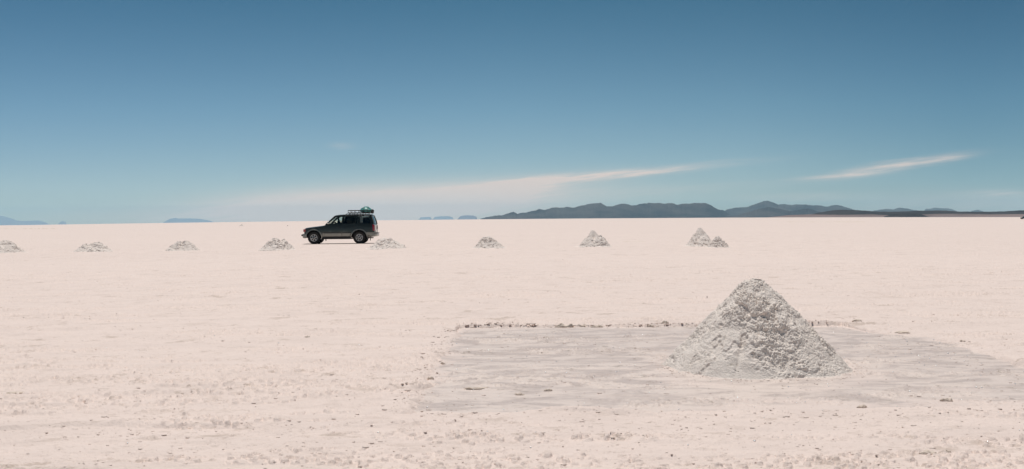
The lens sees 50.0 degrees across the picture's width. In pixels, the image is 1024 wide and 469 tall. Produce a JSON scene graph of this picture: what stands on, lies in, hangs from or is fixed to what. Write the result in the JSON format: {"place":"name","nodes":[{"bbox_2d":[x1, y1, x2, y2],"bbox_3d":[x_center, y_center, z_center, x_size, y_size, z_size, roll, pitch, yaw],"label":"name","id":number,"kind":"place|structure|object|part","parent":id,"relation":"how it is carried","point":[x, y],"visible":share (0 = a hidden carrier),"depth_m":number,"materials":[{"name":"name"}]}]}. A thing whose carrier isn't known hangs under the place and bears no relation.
{"place":"outdoors","nodes":[
{"label":"outdoors","id":0,"kind":"place"},
{"bbox_2d":[0,216,48,224],"bbox_3d":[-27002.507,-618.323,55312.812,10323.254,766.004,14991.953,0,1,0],"label":"hills","id":1,"kind":"structure","parent":0,"point":[4,220],"depth_m":52964.24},
{"bbox_2d":[0,228,57,228],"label":"salt bank","id":2,"kind":"structure","parent":0,"point":[30,228],"depth_m":394.51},
{"bbox_2d":[163,218,211,222],"bbox_3d":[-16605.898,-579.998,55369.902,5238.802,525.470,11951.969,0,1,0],"label":"hills","id":3,"kind":"structure","parent":0,"point":[182,220],"depth_m":53377.96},
{"bbox_2d":[419,217,431,219],"bbox_3d":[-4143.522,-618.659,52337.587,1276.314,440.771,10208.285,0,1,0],"label":"island","id":4,"kind":"structure","parent":0,"point":[425,218],"depth_m":50919.03,"materials":[{"name":"stone"}]},
{"bbox_2d":[432,216,453,219],"bbox_3d":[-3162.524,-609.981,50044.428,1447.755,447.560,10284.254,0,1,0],"label":"island","id":5,"kind":"structure","parent":0,"point":[443,218],"depth_m":48480.99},
{"bbox_2d":[458,215,476,218],"bbox_3d":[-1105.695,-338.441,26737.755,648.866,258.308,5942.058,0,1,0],"label":"island","id":6,"kind":"structure","parent":0,"point":[468,217],"depth_m":25927.25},
{"bbox_2d":[0,217,1023,468],"bbox_3d":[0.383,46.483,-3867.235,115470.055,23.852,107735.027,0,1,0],"label":"ground","id":7,"kind":"structure","parent":0,"point":[236,291],"depth_m":15.51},
{"bbox_2d":[0,240,25,252],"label":"salt pile","id":8,"kind":"object","parent":7,"relation":"on","point":[7,246],"visible":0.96,"depth_m":58.15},
{"bbox_2d":[73,241,112,251],"bbox_3d":[-22.237,0.683,58.278,2.334,0.652,2.334,0,1,0],"label":"salt pile","id":9,"kind":"object","parent":7,"relation":"on","point":[98,246],"visible":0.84,"depth_m":57.85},
{"bbox_2d":[164,240,199,250],"bbox_3d":[-17.264,0.612,57.599,2.066,0.613,2.010,0,1,0],"label":"salt pile","id":10,"kind":"object","parent":7,"relation":"on","point":[185,245],"visible":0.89,"depth_m":57.14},
{"bbox_2d":[258,238,295,250],"bbox_3d":[-12.125,0.502,56.702,1.978,0.700,1.952,0,1,0],"label":"salt pile","id":11,"kind":"object","parent":7,"relation":"on","point":[273,244],"visible":0.99,"depth_m":56.27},
{"bbox_2d":[301,210,379,243],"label":"off road car","id":12,"kind":"object","parent":7,"relation":"on","point":[357,227],"visible":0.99,"depth_m":70.86,"materials":[{"name":"black paint"}]},
{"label":"door","id":13,"kind":"part","parent":12,"relation":"part of","materials":[{"name":"green paint"}]},
{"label":"door","id":14,"kind":"part","parent":12,"relation":"part of","materials":[{"name":"green paint"}]},
{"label":"side window","id":15,"kind":"part","parent":12,"relation":"part of","materials":[{"name":"black glass"}]},
{"bbox_2d":[360,206,373,212],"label":"luggage bundle","id":16,"kind":"object","parent":12,"relation":"on","point":[366,208],"visible":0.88,"depth_m":71.43,"materials":[{"name":"fabric"}]},
{"bbox_2d":[366,237,405,249],"bbox_3d":[-6.421,0.468,56.432,2.301,0.652,2.385,0,1,0],"label":"salt pile","id":17,"kind":"object","parent":7,"relation":"on","point":[385,243],"visible":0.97,"depth_m":55.82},
{"bbox_2d":[473,236,504,248],"bbox_3d":[-1.212,0.424,55.898,1.916,0.667,1.868,0,1,0],"label":"salt pile","id":18,"kind":"object","parent":7,"relation":"on","point":[487,242],"visible":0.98,"depth_m":55.46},
{"bbox_2d":[0,252,1023,468],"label":"salt crumbs","id":19,"kind":"object","parent":7,"relation":"on","point":[406,382],"visible":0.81,"depth_m":8.53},
{"bbox_2d":[4,311,1023,447],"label":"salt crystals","id":20,"kind":"object","parent":7,"relation":"on","point":[710,381],"visible":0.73,"depth_m":10.72,"materials":[{"name":"white"}]},
{"bbox_2d":[574,230,612,247],"bbox_3d":[4.141,0.224,56.380,2.145,0.930,2.045,0,1,0],"label":"salt pile","id":21,"kind":"object","parent":7,"relation":"on","point":[593,238],"visible":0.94,"depth_m":55.91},
{"bbox_2d":[685,227,710,246],"bbox_3d":[9.926,0.141,57.059,2.099,1.025,2.135,0,1,0],"label":"salt pile","id":22,"kind":"object","parent":7,"relation":"on","point":[700,237],"visible":0.76,"depth_m":56.90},
{"bbox_2d":[707,236,729,247],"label":"salt pile","id":23,"kind":"object","parent":7,"relation":"on","point":[717,242],"visible":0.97,"depth_m":54.95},
{"bbox_2d":[661,278,852,379],"bbox_3d":[2.510,0.933,11.160,2.188,0.984,2.207,0,1,0],"label":"salt pile","id":24,"kind":"object","parent":7,"relation":"on","point":[753,328],"visible":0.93,"depth_m":10.64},
{"bbox_2d":[894,331,909,333],"bbox_3d":[5.082,1.282,14.288,0.249,0.060,0.114,0,1,0],"label":"salt clod","id":25,"kind":"object","parent":7,"relation":"on","point":[901,332],"visible":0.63,"depth_m":14.26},
{"bbox_2d":[919,449,937,454],"bbox_3d":[2.609,1.373,6.880,0.122,0.049,0.057,0,1,0],"label":"salt clod","id":26,"kind":"object","parent":7,"relation":"on","point":[926,451],"visible":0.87,"depth_m":6.86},
{"bbox_2d":[0,0,1023,224],"label":"sky","id":27,"kind":"structure","parent":0,"point":[112,111],"materials":[{"name":"blue"}]},
{"bbox_2d":[481,203,730,218],"bbox_3d":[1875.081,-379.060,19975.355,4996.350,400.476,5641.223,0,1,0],"label":"hills","id":28,"kind":"structure","parent":0,"point":[660,210],"depth_m":19045.47,"materials":[{"name":"grey stone"}]},
{"bbox_2d":[414,326,1023,412],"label":"scraped ground","id":29,"kind":"structure","parent":0,"point":[505,383],"depth_m":10.36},
{"bbox_2d":[465,387,487,389],"bbox_3d":[-0.299,1.374,9.750,0.264,0.044,0.050,0,1,0],"label":"salt clod","id":30,"kind":"object","parent":29,"relation":"on","point":[474,388],"visible":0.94,"depth_m":9.73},
{"bbox_2d":[555,323,573,327],"bbox_3d":[0.732,1.293,15.366,0.283,0.113,0.100,0,1,0],"label":"salt clod","id":31,"kind":"object","parent":29,"relation":"on","point":[561,325],"visible":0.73,"depth_m":15.35,"materials":[{"name":"white"}]},
{"bbox_2d":[939,398,952,401],"bbox_3d":[3.562,1.365,9.011,0.112,0.054,0.046,0,1,0],"label":"salt clod","id":32,"kind":"object","parent":29,"relation":"on","point":[947,399],"visible":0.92,"depth_m":9.00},
{"bbox_2d":[720,207,818,217],"bbox_3d":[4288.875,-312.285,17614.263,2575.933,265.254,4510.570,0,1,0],"label":"hills","id":33,"kind":"structure","parent":0,"point":[766,212],"depth_m":17010.68,"materials":[{"name":"grey stone"}]},
{"bbox_2d":[725,201,852,215],"bbox_3d":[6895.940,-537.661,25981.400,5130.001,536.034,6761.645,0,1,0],"label":"hills","id":34,"kind":"structure","parent":0,"point":[742,210],"depth_m":25385.74,"materials":[{"name":"grey stone"}]},
{"bbox_2d":[874,208,917,211],"bbox_3d":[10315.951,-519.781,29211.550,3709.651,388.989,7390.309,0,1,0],"label":"hills","id":35,"kind":"structure","parent":0,"point":[894,210],"depth_m":28743.53,"materials":[{"name":"grey stone"}]},
{"bbox_2d":[776,214,1023,216],"bbox_3d":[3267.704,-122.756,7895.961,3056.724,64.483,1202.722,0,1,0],"label":"gravel fan","id":36,"kind":"object","parent":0,"point":[939,215],"visible":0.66,"depth_m":7716.77},
{"bbox_2d":[884,213,926,216],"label":"hills","id":37,"kind":"structure","parent":0,"point":[906,215],"depth_m":7442.06,"materials":[{"name":"grey stone"}]},
{"bbox_2d":[815,210,1023,214],"bbox_3d":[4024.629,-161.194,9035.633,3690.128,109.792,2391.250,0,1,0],"label":"hills","id":38,"kind":"structure","parent":0,"point":[843,212],"depth_m":8832.33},
{"bbox_2d":[924,208,954,210],"bbox_3d":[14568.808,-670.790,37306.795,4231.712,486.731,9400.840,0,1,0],"label":"hills","id":39,"kind":"structure","parent":0,"point":[942,209],"depth_m":36757.09,"materials":[{"name":"grey stone"}]}
]}

